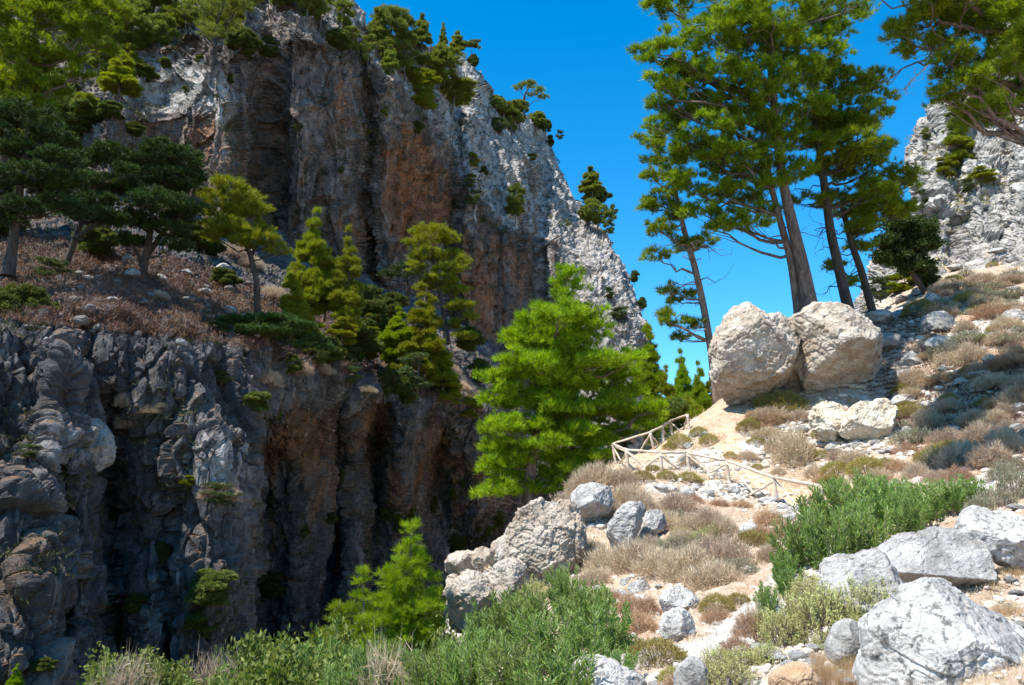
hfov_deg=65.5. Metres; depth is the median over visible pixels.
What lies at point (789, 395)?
cushion shrub
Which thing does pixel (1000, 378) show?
dry shrub
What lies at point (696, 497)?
dry shrub
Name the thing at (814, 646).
stone
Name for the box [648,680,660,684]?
stone
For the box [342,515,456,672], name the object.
pine tree
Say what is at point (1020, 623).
stone
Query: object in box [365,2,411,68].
pine tree
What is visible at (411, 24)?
pine tree
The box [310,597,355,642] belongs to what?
pine tree
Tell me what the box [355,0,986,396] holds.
sky
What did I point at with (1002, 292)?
sage shrub
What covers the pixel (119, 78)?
pine tree
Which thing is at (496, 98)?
pine tree
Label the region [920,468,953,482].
dry shrub
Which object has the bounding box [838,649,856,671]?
grass tuft
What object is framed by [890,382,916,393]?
cushion shrub
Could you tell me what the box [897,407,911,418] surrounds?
sage shrub
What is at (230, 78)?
evergreen shrub
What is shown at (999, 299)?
dry shrub
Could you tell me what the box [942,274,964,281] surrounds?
cushion shrub
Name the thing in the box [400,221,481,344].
pine tree
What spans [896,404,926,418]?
cushion shrub
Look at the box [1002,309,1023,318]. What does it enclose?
rock
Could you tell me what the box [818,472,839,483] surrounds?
cushion shrub
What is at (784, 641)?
sage shrub
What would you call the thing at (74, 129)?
evergreen shrub
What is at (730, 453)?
cushion shrub
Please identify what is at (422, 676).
oleander shrub
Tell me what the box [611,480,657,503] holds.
dry shrub
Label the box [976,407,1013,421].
dry shrub
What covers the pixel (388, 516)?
evergreen shrub
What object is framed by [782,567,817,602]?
sage shrub
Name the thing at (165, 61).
evergreen shrub
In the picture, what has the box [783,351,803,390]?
boulder
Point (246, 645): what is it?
leafy shrub
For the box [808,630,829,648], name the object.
sage shrub
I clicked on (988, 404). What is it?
dry shrub
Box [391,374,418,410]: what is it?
evergreen shrub
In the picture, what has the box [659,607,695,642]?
rock
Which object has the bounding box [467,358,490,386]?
evergreen shrub
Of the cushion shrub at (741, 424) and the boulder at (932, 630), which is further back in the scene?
the cushion shrub at (741, 424)
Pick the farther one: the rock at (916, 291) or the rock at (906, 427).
the rock at (916, 291)
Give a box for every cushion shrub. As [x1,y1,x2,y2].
[622,635,688,669]
[631,470,655,481]
[645,464,659,471]
[656,469,678,479]
[656,665,675,682]
[661,441,675,449]
[666,432,691,445]
[675,471,704,482]
[688,425,707,434]
[696,591,735,614]
[698,433,718,443]
[723,451,737,458]
[725,592,750,604]
[734,528,770,547]
[735,417,761,431]
[742,416,760,423]
[746,437,768,444]
[751,392,784,407]
[751,463,764,469]
[757,388,810,409]
[780,405,799,412]
[787,444,816,458]
[813,449,828,458]
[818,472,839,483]
[819,460,852,474]
[844,454,884,474]
[872,457,896,468]
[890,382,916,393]
[896,400,916,406]
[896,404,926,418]
[900,297,936,317]
[912,449,939,461]
[922,440,949,455]
[935,438,964,453]
[938,392,958,401]
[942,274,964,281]
[952,290,982,303]
[956,364,977,373]
[960,304,981,314]
[972,333,992,340]
[975,396,993,405]
[985,261,999,267]
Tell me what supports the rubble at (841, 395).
on the hillside ground at (763, 574)
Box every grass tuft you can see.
[805,650,841,676]
[806,646,826,665]
[815,657,849,684]
[831,668,857,684]
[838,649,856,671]
[983,579,1022,589]
[989,600,1023,616]
[995,564,1023,575]
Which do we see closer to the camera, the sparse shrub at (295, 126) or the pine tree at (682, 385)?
the pine tree at (682, 385)
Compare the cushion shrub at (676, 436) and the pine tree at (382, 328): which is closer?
the cushion shrub at (676, 436)
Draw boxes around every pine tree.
[0,0,136,200]
[0,41,80,194]
[5,664,24,684]
[43,2,79,45]
[54,29,87,52]
[78,7,115,49]
[86,36,120,86]
[95,50,143,97]
[100,0,133,43]
[113,8,161,54]
[127,0,170,26]
[140,12,180,53]
[152,0,193,30]
[167,4,204,33]
[178,0,255,63]
[190,0,226,5]
[192,170,295,313]
[238,0,262,24]
[269,0,294,18]
[274,265,317,331]
[283,206,338,316]
[295,0,323,21]
[298,0,334,32]
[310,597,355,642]
[318,251,331,320]
[325,225,366,328]
[332,0,356,28]
[340,563,383,643]
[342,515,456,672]
[345,25,363,58]
[359,33,377,69]
[364,312,380,363]
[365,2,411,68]
[367,6,393,58]
[375,36,395,56]
[376,260,423,302]
[377,305,415,364]
[379,44,400,75]
[379,313,387,353]
[390,29,420,80]
[394,15,418,36]
[395,280,445,381]
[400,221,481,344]
[412,42,466,89]
[414,13,433,51]
[424,339,460,392]
[436,70,478,115]
[438,22,448,44]
[449,30,466,55]
[463,39,481,53]
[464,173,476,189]
[467,260,670,506]
[488,94,504,112]
[496,95,512,116]
[506,108,523,134]
[506,182,525,226]
[508,98,529,130]
[511,78,549,110]
[527,110,545,132]
[577,165,606,198]
[577,205,593,229]
[581,197,609,234]
[601,209,617,240]
[610,204,617,222]
[624,0,881,313]
[630,131,734,403]
[630,322,667,438]
[646,365,679,444]
[673,347,692,398]
[690,360,712,409]
[705,372,712,404]
[781,49,929,308]
[819,174,923,311]
[873,0,1023,146]
[919,127,931,138]
[941,116,964,147]
[944,96,995,127]
[1000,98,1021,122]
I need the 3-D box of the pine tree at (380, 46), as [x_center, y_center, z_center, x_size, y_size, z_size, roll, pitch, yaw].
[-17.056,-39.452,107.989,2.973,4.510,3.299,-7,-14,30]
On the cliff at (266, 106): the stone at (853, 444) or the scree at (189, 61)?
the scree at (189, 61)
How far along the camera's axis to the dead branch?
34.99 m
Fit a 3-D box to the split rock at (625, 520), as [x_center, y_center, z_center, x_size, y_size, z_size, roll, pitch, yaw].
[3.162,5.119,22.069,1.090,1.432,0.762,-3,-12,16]
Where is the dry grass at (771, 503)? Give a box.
[482,267,1023,682]
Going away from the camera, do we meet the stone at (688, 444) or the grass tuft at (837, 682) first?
the grass tuft at (837, 682)
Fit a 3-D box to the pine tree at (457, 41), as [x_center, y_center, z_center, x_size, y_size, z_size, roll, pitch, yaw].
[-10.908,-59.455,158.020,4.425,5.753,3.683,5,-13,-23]
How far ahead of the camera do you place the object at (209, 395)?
36.93 m
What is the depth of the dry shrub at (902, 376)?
42.03 m
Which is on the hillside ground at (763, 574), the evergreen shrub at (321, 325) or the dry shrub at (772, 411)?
the dry shrub at (772, 411)
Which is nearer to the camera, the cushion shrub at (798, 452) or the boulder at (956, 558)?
the boulder at (956, 558)
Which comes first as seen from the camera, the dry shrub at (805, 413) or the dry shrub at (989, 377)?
the dry shrub at (989, 377)
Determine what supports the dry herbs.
on the hillside ground at (763, 574)
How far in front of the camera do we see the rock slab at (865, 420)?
36.78 m
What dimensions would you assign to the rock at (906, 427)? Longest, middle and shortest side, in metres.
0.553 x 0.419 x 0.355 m
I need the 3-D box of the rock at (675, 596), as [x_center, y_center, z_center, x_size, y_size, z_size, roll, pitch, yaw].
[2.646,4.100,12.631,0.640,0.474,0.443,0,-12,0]
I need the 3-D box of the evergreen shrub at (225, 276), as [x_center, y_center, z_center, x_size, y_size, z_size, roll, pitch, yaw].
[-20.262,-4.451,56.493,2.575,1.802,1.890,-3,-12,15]
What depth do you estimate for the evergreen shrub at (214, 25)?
85.31 m
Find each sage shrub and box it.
[516,574,547,604]
[586,540,610,554]
[653,535,697,549]
[667,508,684,517]
[667,526,688,536]
[686,529,710,543]
[695,521,731,539]
[699,642,741,669]
[704,663,728,684]
[705,655,760,684]
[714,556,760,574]
[716,642,773,674]
[749,604,779,636]
[749,638,784,665]
[757,602,809,648]
[776,583,825,641]
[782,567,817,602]
[784,577,862,634]
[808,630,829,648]
[822,569,887,619]
[846,611,862,620]
[850,572,895,609]
[886,426,922,444]
[895,419,910,427]
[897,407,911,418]
[907,425,932,443]
[916,458,940,469]
[920,338,965,358]
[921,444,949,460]
[924,296,951,307]
[939,280,977,291]
[945,327,987,345]
[950,439,985,452]
[956,268,976,277]
[960,493,997,510]
[970,279,1008,290]
[971,486,1020,507]
[972,416,998,426]
[973,295,996,304]
[978,287,999,297]
[982,459,1019,482]
[989,290,1018,300]
[989,331,1023,344]
[990,465,1023,499]
[991,455,1023,476]
[997,292,1018,299]
[998,268,1022,277]
[999,285,1023,295]
[1002,298,1019,303]
[1009,324,1023,332]
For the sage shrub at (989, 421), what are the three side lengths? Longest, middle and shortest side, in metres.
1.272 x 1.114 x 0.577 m
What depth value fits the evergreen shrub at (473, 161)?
127.00 m
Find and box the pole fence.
[612,413,824,503]
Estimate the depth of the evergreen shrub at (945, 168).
71.06 m
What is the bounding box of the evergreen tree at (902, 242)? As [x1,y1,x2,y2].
[865,214,951,294]
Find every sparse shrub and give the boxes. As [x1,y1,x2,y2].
[15,444,42,459]
[30,255,73,279]
[200,482,246,507]
[213,370,233,386]
[292,122,303,131]
[336,166,344,174]
[342,365,363,387]
[391,351,432,393]
[464,189,482,208]
[480,215,487,223]
[491,117,510,135]
[555,129,564,139]
[604,287,615,299]
[609,305,630,321]
[613,435,632,453]
[868,276,893,302]
[914,188,928,214]
[957,178,978,193]
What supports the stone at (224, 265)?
on the gorge wall
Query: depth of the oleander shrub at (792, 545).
12.70 m
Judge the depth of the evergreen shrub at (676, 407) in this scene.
57.46 m
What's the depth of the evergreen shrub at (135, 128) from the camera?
68.47 m
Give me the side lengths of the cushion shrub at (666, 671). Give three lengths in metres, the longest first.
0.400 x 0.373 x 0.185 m
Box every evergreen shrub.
[0,192,14,233]
[0,282,62,320]
[29,657,58,674]
[54,68,79,90]
[57,97,104,132]
[59,123,89,151]
[71,225,119,256]
[72,91,99,114]
[86,50,119,67]
[96,99,124,120]
[122,43,144,68]
[122,592,148,616]
[124,120,146,138]
[133,62,160,82]
[154,541,171,563]
[158,56,172,67]
[165,4,191,27]
[177,221,227,256]
[178,474,195,486]
[182,608,222,633]
[184,568,239,608]
[193,53,203,64]
[204,15,226,37]
[208,267,243,287]
[213,6,245,25]
[221,24,264,57]
[227,73,233,84]
[241,391,270,412]
[258,571,285,601]
[259,33,279,62]
[277,411,282,425]
[285,352,303,373]
[299,525,310,537]
[302,342,327,372]
[305,322,326,333]
[315,336,347,363]
[323,27,353,50]
[324,315,359,345]
[325,512,337,524]
[327,321,384,361]
[333,256,355,285]
[338,469,346,484]
[339,346,360,366]
[354,297,390,337]
[360,284,384,299]
[365,129,371,134]
[376,369,399,401]
[379,505,418,538]
[381,103,387,115]
[381,291,410,318]
[385,362,408,372]
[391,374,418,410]
[400,61,425,86]
[411,85,437,109]
[413,120,425,134]
[416,584,446,648]
[419,67,442,87]
[430,496,439,512]
[435,383,463,407]
[446,488,458,499]
[448,533,468,552]
[454,326,486,356]
[458,478,467,489]
[459,394,483,419]
[467,53,478,66]
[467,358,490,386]
[468,151,479,167]
[470,524,496,542]
[479,166,488,174]
[493,509,505,531]
[503,199,525,215]
[527,153,538,160]
[532,115,546,131]
[545,119,551,131]
[547,135,554,145]
[581,189,612,204]
[630,270,639,284]
[637,297,646,310]
[639,397,691,447]
[663,395,701,437]
[681,394,705,413]
[880,281,902,293]
[884,273,915,293]
[921,259,941,288]
[935,157,958,178]
[942,134,974,164]
[966,165,999,183]
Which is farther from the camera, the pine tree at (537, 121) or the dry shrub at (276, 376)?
the pine tree at (537, 121)
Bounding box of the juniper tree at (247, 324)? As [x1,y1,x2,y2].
[202,311,336,371]
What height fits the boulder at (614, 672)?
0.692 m
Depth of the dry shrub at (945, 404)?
36.66 m
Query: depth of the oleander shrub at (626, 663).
8.21 m
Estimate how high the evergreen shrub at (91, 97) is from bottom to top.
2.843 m
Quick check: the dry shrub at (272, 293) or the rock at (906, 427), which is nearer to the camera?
the rock at (906, 427)
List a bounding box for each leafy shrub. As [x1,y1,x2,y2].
[76,644,193,684]
[77,641,149,684]
[125,659,204,684]
[170,671,200,684]
[198,662,250,684]
[204,629,279,681]
[230,629,297,675]
[236,623,317,684]
[262,638,320,671]
[285,643,349,684]
[296,599,367,663]
[318,626,385,683]
[368,639,438,684]
[413,613,462,683]
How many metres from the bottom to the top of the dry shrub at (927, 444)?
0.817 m
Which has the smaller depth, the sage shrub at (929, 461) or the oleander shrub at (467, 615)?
the oleander shrub at (467, 615)
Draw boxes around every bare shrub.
[83,643,163,684]
[181,637,243,684]
[341,611,426,684]
[902,373,937,388]
[906,337,928,352]
[921,350,968,369]
[931,348,957,360]
[987,325,1023,346]
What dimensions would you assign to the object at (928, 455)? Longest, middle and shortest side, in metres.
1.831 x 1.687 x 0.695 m
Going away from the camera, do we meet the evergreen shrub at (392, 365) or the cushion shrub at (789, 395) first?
the cushion shrub at (789, 395)
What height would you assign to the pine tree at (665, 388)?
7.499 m
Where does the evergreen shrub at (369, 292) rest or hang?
on the gorge wall
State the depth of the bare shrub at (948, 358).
41.42 m
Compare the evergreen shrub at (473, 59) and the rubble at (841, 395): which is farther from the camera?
the evergreen shrub at (473, 59)
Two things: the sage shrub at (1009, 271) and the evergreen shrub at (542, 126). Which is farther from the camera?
the evergreen shrub at (542, 126)
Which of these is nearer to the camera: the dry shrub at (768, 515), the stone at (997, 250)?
the dry shrub at (768, 515)
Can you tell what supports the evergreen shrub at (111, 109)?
on the cliff at (266, 106)
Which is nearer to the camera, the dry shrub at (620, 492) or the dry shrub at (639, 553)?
the dry shrub at (639, 553)
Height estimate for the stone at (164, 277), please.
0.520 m
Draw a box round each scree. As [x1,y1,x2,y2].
[0,240,484,416]
[52,11,611,277]
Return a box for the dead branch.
[897,45,935,95]
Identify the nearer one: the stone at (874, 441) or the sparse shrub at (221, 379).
the stone at (874, 441)
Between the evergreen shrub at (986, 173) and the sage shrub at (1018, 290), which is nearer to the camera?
the sage shrub at (1018, 290)
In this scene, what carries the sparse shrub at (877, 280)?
on the hillside ground at (763, 574)
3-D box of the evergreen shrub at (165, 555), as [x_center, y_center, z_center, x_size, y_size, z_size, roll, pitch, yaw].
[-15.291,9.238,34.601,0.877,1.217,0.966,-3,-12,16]
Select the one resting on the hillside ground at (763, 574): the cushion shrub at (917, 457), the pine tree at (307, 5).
the cushion shrub at (917, 457)
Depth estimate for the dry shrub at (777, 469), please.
35.99 m
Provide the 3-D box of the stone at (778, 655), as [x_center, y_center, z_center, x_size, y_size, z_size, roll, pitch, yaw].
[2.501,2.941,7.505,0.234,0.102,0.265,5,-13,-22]
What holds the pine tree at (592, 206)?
on the cliff at (266, 106)
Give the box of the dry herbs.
[480,267,1023,684]
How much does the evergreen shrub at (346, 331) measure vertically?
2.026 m
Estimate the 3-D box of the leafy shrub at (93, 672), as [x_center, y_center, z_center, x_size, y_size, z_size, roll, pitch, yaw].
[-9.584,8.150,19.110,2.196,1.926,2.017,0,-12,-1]
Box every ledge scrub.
[0,193,562,684]
[852,22,1023,310]
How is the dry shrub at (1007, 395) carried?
on the hillside ground at (763, 574)
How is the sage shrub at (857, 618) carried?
on the hillside ground at (763, 574)
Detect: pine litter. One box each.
[0,230,481,413]
[863,295,1023,474]
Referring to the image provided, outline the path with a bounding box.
[622,403,854,505]
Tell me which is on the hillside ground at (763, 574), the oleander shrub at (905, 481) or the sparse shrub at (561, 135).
the oleander shrub at (905, 481)
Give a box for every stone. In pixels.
[105,296,118,301]
[121,254,134,263]
[125,268,140,276]
[157,274,166,281]
[176,338,187,345]
[181,269,193,275]
[198,288,211,293]
[216,263,231,269]
[225,306,237,312]
[612,589,627,594]
[619,577,630,585]
[627,579,650,594]
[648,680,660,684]
[654,484,667,489]
[680,487,695,495]
[683,442,691,447]
[700,489,714,495]
[726,485,740,492]
[740,675,761,684]
[750,491,765,496]
[750,642,762,650]
[757,496,778,502]
[764,647,787,660]
[776,503,789,509]
[780,659,792,665]
[783,514,795,519]
[786,505,799,513]
[788,649,812,660]
[792,425,808,432]
[803,658,816,664]
[805,643,819,650]
[825,444,836,450]
[836,438,845,442]
[841,677,855,683]
[843,442,862,448]
[847,397,857,402]
[869,439,879,444]
[877,448,892,453]
[895,295,906,303]
[947,263,962,270]
[987,248,1006,253]
[1003,576,1018,581]
[1005,503,1023,509]
[1008,589,1023,594]
[1015,620,1023,627]
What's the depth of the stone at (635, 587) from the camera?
16.37 m
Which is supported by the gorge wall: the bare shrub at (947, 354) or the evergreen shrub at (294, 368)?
the evergreen shrub at (294, 368)
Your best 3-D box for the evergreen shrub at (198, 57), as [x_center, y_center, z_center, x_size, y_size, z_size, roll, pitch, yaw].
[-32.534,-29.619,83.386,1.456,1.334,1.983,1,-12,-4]
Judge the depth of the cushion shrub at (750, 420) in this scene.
41.35 m
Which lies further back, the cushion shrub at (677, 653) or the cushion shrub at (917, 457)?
the cushion shrub at (917, 457)
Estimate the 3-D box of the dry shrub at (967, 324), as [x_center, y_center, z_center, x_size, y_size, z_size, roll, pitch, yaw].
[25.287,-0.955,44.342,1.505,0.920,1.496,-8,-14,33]
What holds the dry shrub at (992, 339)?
on the hillside ground at (763, 574)
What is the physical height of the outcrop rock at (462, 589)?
1.660 m
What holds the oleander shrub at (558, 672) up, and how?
on the hillside ground at (763, 574)
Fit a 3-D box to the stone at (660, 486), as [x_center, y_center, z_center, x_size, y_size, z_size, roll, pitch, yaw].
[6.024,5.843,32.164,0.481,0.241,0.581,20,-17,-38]
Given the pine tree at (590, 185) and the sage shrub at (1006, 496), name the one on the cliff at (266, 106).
the pine tree at (590, 185)
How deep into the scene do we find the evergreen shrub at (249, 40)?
84.10 m
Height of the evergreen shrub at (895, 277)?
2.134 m
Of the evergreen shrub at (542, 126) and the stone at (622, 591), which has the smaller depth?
the stone at (622, 591)
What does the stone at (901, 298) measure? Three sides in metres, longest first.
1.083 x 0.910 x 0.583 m
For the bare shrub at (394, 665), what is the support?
on the hillside ground at (763, 574)
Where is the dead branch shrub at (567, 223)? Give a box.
[539,218,572,252]
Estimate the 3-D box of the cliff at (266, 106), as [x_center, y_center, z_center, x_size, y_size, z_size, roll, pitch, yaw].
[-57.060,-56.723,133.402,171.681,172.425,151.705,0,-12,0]
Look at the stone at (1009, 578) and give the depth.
8.45 m
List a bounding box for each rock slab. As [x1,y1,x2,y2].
[838,398,898,440]
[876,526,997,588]
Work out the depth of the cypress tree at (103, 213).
43.86 m
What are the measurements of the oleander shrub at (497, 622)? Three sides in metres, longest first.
1.673 x 1.589 x 1.427 m
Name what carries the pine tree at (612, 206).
on the cliff at (266, 106)
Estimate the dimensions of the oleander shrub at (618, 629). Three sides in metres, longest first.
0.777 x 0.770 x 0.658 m
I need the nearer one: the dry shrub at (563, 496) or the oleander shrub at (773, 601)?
the oleander shrub at (773, 601)
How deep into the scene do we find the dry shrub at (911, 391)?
40.92 m
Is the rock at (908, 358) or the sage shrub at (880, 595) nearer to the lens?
the sage shrub at (880, 595)
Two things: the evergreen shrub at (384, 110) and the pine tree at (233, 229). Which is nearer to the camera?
the pine tree at (233, 229)
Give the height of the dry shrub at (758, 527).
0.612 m
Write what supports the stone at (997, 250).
on the sunlit cliff at (978, 233)
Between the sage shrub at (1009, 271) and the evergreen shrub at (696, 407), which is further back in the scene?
the evergreen shrub at (696, 407)
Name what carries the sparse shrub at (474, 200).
on the cliff at (266, 106)
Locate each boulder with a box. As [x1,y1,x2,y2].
[569,654,646,684]
[707,302,800,405]
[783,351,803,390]
[790,301,884,394]
[818,547,903,615]
[852,577,1023,684]
[954,505,1023,568]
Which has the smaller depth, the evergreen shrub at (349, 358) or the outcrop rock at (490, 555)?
the outcrop rock at (490, 555)
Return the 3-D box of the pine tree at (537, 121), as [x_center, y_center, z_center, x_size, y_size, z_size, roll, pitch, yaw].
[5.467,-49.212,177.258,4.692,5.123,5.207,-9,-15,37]
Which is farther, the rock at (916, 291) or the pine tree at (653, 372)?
the pine tree at (653, 372)
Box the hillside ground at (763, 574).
[287,262,1023,684]
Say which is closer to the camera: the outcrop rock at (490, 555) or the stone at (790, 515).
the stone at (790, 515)
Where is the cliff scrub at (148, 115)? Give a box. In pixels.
[10,1,640,463]
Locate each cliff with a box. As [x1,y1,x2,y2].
[2,0,650,462]
[853,22,1023,315]
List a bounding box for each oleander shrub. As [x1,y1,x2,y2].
[290,636,350,680]
[318,654,368,684]
[339,637,407,684]
[391,637,460,684]
[430,627,495,684]
[442,632,461,646]
[449,617,510,676]
[464,610,491,639]
[468,587,528,651]
[473,633,548,684]
[501,584,562,640]
[504,602,580,676]
[511,641,602,684]
[543,560,581,614]
[551,578,614,646]
[556,612,617,668]
[575,596,634,651]
[577,586,612,617]
[603,644,640,668]
[612,633,642,653]
[752,578,781,615]
[765,512,826,573]
[768,548,799,579]
[770,563,803,599]
[788,485,831,537]
[798,499,850,569]
[807,479,867,533]
[818,476,842,494]
[826,497,895,554]
[834,467,881,499]
[843,479,898,531]
[865,475,915,511]
[878,484,934,534]
[893,480,949,527]
[894,480,923,498]
[921,475,968,517]
[943,471,993,506]
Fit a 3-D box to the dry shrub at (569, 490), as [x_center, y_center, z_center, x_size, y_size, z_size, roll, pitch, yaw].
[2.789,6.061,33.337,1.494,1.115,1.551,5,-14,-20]
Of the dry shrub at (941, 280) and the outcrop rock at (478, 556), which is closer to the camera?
the outcrop rock at (478, 556)
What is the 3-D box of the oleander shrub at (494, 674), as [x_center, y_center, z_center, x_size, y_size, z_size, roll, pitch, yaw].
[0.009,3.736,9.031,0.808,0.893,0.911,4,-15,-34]
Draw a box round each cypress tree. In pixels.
[0,96,95,277]
[50,137,142,268]
[103,135,211,277]
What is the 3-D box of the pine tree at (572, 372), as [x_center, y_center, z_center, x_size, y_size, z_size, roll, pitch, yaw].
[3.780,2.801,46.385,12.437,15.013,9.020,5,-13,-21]
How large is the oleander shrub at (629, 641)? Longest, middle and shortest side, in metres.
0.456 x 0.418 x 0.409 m
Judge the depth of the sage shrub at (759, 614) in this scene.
8.43 m
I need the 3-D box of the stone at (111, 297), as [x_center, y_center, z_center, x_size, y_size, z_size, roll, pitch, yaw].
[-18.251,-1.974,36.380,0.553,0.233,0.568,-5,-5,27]
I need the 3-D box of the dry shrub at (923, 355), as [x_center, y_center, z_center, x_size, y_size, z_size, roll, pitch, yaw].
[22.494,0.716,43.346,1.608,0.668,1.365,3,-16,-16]
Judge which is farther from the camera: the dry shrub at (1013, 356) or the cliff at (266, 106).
the cliff at (266, 106)
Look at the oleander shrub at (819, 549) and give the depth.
12.28 m
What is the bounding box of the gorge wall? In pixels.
[0,184,594,684]
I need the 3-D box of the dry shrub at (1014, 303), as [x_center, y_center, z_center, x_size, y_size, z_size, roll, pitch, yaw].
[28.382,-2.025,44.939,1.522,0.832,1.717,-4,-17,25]
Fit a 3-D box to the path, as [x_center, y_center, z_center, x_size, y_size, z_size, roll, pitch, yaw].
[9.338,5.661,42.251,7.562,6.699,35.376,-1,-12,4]
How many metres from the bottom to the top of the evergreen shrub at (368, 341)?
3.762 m
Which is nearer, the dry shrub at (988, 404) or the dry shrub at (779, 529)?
the dry shrub at (779, 529)
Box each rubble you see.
[484,269,1023,684]
[670,473,809,523]
[674,440,820,475]
[708,626,851,684]
[745,393,848,430]
[774,419,922,465]
[881,304,967,417]
[976,568,1023,621]
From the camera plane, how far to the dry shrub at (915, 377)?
41.47 m
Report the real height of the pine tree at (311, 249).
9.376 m
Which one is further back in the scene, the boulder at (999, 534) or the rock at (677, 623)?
the rock at (677, 623)
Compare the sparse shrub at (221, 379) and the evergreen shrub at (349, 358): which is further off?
the evergreen shrub at (349, 358)
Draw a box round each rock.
[90,418,116,471]
[442,569,494,633]
[444,549,473,575]
[471,546,488,571]
[485,535,503,567]
[488,557,530,617]
[494,497,586,586]
[571,482,614,522]
[606,501,645,548]
[637,509,665,539]
[659,585,698,612]
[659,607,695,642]
[673,655,708,684]
[737,522,756,537]
[768,661,822,684]
[808,400,845,442]
[824,618,859,664]
[864,309,893,322]
[882,333,901,350]
[889,393,915,405]
[897,369,909,380]
[901,351,922,365]
[901,426,911,431]
[911,287,921,296]
[920,311,955,332]
[922,292,941,301]
[922,335,957,353]
[936,364,948,371]
[953,377,968,385]
[966,370,990,378]
[969,381,987,392]
[983,354,993,361]
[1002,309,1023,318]
[1009,423,1022,430]
[1011,403,1023,411]
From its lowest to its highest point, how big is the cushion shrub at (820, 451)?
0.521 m
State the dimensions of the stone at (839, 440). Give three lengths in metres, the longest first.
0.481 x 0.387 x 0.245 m
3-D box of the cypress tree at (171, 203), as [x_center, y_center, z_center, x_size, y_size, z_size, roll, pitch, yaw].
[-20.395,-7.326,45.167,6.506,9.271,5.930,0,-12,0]
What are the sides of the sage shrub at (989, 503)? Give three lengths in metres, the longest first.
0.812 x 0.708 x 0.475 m
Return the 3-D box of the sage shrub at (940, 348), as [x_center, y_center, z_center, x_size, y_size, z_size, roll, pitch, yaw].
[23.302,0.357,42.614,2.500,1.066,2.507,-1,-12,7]
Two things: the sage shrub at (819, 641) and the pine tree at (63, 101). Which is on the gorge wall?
the pine tree at (63, 101)
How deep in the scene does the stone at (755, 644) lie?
7.83 m
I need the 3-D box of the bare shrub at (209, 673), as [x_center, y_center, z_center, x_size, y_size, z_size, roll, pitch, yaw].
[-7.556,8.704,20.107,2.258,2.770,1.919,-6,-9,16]
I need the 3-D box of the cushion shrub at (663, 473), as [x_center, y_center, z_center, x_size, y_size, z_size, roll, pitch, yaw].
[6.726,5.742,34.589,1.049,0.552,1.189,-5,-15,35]
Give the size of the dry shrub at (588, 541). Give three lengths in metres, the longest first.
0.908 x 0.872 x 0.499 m
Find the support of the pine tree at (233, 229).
on the gorge wall
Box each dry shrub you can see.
[111,391,132,407]
[113,414,135,429]
[138,405,161,414]
[153,289,171,301]
[153,402,167,408]
[195,482,243,502]
[221,239,254,260]
[237,255,264,269]
[257,367,286,388]
[260,284,289,300]
[292,360,314,375]
[318,362,336,374]
[359,384,378,393]
[451,363,462,374]
[459,380,472,390]
[554,490,570,500]
[562,475,585,495]
[564,459,626,487]
[573,565,614,587]
[578,543,623,571]
[581,545,602,563]
[586,537,600,548]
[596,534,658,575]
[603,496,620,518]
[607,465,640,486]
[608,541,658,565]
[608,586,623,604]
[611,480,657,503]
[613,591,638,612]
[622,489,665,513]
[624,544,685,579]
[626,593,661,615]
[626,602,658,634]
[639,496,662,510]
[641,533,666,547]
[651,540,716,584]
[656,487,702,515]
[656,508,680,532]
[657,669,675,684]
[664,527,699,547]
[672,511,710,531]
[674,556,751,590]
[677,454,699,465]
[688,493,706,503]
[689,503,724,529]
[689,530,739,556]
[698,604,733,623]
[699,532,760,567]
[706,511,739,539]
[709,497,730,506]
[720,632,754,654]
[730,602,767,642]
[731,499,752,507]
[734,450,759,460]
[744,405,790,421]
[748,522,780,539]
[749,425,784,439]
[751,503,786,525]
[754,419,776,430]
[755,413,785,425]
[755,541,787,563]
[763,428,792,454]
[765,422,825,469]
[770,467,787,474]
[771,520,797,537]
[787,408,808,421]
[802,462,825,477]
[811,473,824,483]
[822,447,847,461]
[834,448,868,467]
[864,466,895,482]
[879,458,908,473]
[886,366,930,385]
[890,441,918,454]
[893,385,924,397]
[896,459,933,481]
[903,373,931,382]
[908,405,944,427]
[915,350,935,360]
[915,370,956,385]
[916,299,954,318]
[918,442,933,452]
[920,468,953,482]
[923,425,967,443]
[924,281,960,295]
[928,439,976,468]
[929,396,966,413]
[931,278,953,287]
[938,289,955,296]
[941,463,976,481]
[942,305,961,315]
[944,286,985,300]
[947,301,961,307]
[947,339,995,366]
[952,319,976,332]
[955,407,989,425]
[955,418,1004,442]
[959,270,999,284]
[960,345,982,358]
[960,360,997,378]
[961,370,972,378]
[962,437,1019,468]
[964,293,987,306]
[965,370,1010,390]
[967,299,1010,320]
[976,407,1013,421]
[977,300,1013,314]
[978,395,1006,409]
[980,328,1022,344]
[981,312,1023,332]
[981,413,1008,424]
[981,425,1020,444]
[982,349,1023,368]
[984,427,1023,455]
[988,360,1009,370]
[988,374,1010,385]
[989,385,1023,407]
[992,296,1003,303]
[992,401,1022,416]
[994,418,1022,429]
[996,270,1023,284]
[997,281,1014,287]
[998,344,1023,355]
[999,372,1023,392]
[1001,339,1023,350]
[1003,379,1023,401]
[1006,300,1023,308]
[1006,304,1023,310]
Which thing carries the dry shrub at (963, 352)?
on the hillside ground at (763, 574)
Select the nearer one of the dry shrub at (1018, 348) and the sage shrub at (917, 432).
the sage shrub at (917, 432)
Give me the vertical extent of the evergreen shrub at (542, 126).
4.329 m
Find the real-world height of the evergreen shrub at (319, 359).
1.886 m
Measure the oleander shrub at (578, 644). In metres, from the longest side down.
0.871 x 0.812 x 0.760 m
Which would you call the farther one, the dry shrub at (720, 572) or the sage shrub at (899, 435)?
the sage shrub at (899, 435)
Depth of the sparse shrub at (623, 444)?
46.74 m
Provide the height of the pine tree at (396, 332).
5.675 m

